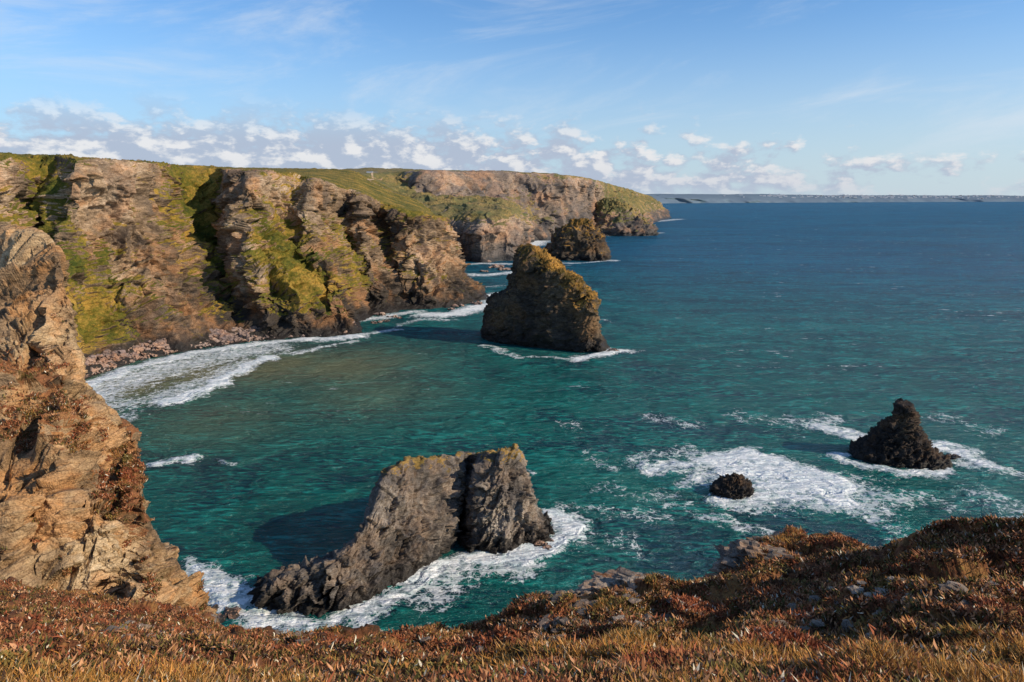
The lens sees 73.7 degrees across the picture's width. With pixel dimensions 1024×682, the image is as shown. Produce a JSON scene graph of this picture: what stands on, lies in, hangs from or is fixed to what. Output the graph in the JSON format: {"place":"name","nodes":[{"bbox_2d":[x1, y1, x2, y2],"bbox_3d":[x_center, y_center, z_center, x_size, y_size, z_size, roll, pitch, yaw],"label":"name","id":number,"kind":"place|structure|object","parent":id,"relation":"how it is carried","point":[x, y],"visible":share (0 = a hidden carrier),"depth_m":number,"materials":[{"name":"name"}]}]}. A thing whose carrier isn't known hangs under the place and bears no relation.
{"place":"outdoors","nodes":[
{"label":"outdoors","id":0,"kind":"place"},
{"bbox_2d":[0,224,219,622],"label":"cliff","id":1,"kind":"structure","parent":0,"point":[51,485],"depth_m":31.85,"materials":[{"name":"brown stone"}]},
{"bbox_2d":[0,256,209,611],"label":"heather","id":2,"kind":"object","parent":1,"relation":"on","point":[127,466],"visible":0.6,"depth_m":33.17,"materials":[{"name":"brown plant"}]},
{"bbox_2d":[0,152,487,376],"bbox_3d":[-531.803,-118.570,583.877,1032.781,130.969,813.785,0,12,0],"label":"headland cliff","id":3,"kind":"structure","parent":0,"point":[181,258],"depth_m":331.68,"materials":[{"name":"brown stone"}]},
{"bbox_2d":[367,172,450,212],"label":"footpath","id":4,"kind":"structure","parent":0,"point":[395,192],"depth_m":770.25,"materials":[{"name":"beige soil"}]},
{"bbox_2d":[346,167,670,262],"bbox_3d":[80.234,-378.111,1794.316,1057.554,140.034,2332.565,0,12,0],"label":"cliffs","id":5,"kind":"structure","parent":0,"point":[494,215],"depth_m":1005.74,"materials":[{"name":"brown stone"}]},
{"bbox_2d":[0,521,1023,680],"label":"heath ground","id":6,"kind":"structure","parent":0,"point":[715,593],"depth_m":14.21,"materials":[{"name":"brown plant"}]},
{"bbox_2d":[0,512,1023,681],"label":"heather","id":7,"kind":"object","parent":6,"relation":"on","point":[697,654],"visible":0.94,"depth_m":9.54,"materials":[{"name":"brown plant"}]},
{"bbox_2d":[47,552,998,656],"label":"slate fragments","id":8,"kind":"object","parent":6,"relation":"on","point":[853,589],"visible":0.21,"depth_m":13.54,"materials":[{"name":"grey stone"}]},
{"bbox_2d":[543,535,882,598],"bbox_3d":[5.489,4.963,17.657,9.335,3.585,5.225,2,12,8],"label":"rock outcrop","id":9,"kind":"object","parent":6,"relation":"on","point":[733,552],"visible":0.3,"depth_m":18.34,"materials":[{"name":"grey stone"}]},
{"bbox_2d":[0,0,1023,195],"label":"sky","id":10,"kind":"structure","parent":0,"point":[787,97],"materials":[{"name":"blue"}]},
{"bbox_2d":[84,202,1023,632],"bbox_3d":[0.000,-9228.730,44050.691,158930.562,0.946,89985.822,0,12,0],"label":"sea","id":11,"kind":"structure","parent":0,"point":[780,356],"depth_m":216.00,"materials":[{"name":"liquid"}]},
{"bbox_2d":[246,443,554,617],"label":"arch rock","id":12,"kind":"object","parent":11,"relation":"in","point":[419,509],"visible":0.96,"depth_m":123.87,"materials":[{"name":"grey stone"}]},
{"bbox_2d":[84,260,961,622],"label":"beach boulders","id":13,"kind":"object","parent":11,"relation":"in","point":[168,350],"visible":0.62,"depth_m":285.31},
{"bbox_2d":[480,244,610,352],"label":"sea stack","id":14,"kind":"object","parent":11,"relation":"in","point":[545,299],"visible":0.97,"depth_m":298.17,"materials":[{"name":"brown stone"}]},
{"bbox_2d":[544,218,610,260],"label":"sea stack","id":15,"kind":"object","parent":11,"relation":"in","point":[580,239],"visible":0.97,"depth_m":717.45,"materials":[{"name":"brown stone"}]},
{"bbox_2d":[593,197,659,235],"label":"sea stack","id":16,"kind":"object","parent":11,"relation":"in","point":[615,217],"visible":0.88,"depth_m":1174.86,"materials":[{"name":"stone"}]},
{"bbox_2d":[709,472,754,499],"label":"rock","id":17,"kind":"object","parent":11,"relation":"in","point":[734,486],"visible":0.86,"depth_m":150.98,"materials":[{"name":"black stone"}]},
{"bbox_2d":[846,398,952,470],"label":"pinnacle rock","id":18,"kind":"object","parent":11,"relation":"in","point":[898,438],"visible":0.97,"depth_m":169.53,"materials":[{"name":"black stone"}]},
{"bbox_2d":[646,194,1023,203],"bbox_3d":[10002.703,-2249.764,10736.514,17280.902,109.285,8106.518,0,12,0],"label":"distant coast","id":19,"kind":"structure","parent":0,"point":[705,198],"depth_m":8180.62},
{"bbox_2d":[723,194,1021,198],"bbox_3d":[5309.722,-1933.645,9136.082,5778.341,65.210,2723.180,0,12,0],"label":"distant town","id":20,"kind":"object","parent":19,"relation":"on","point":[862,196],"visible":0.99,"depth_m":8964.21}
]}

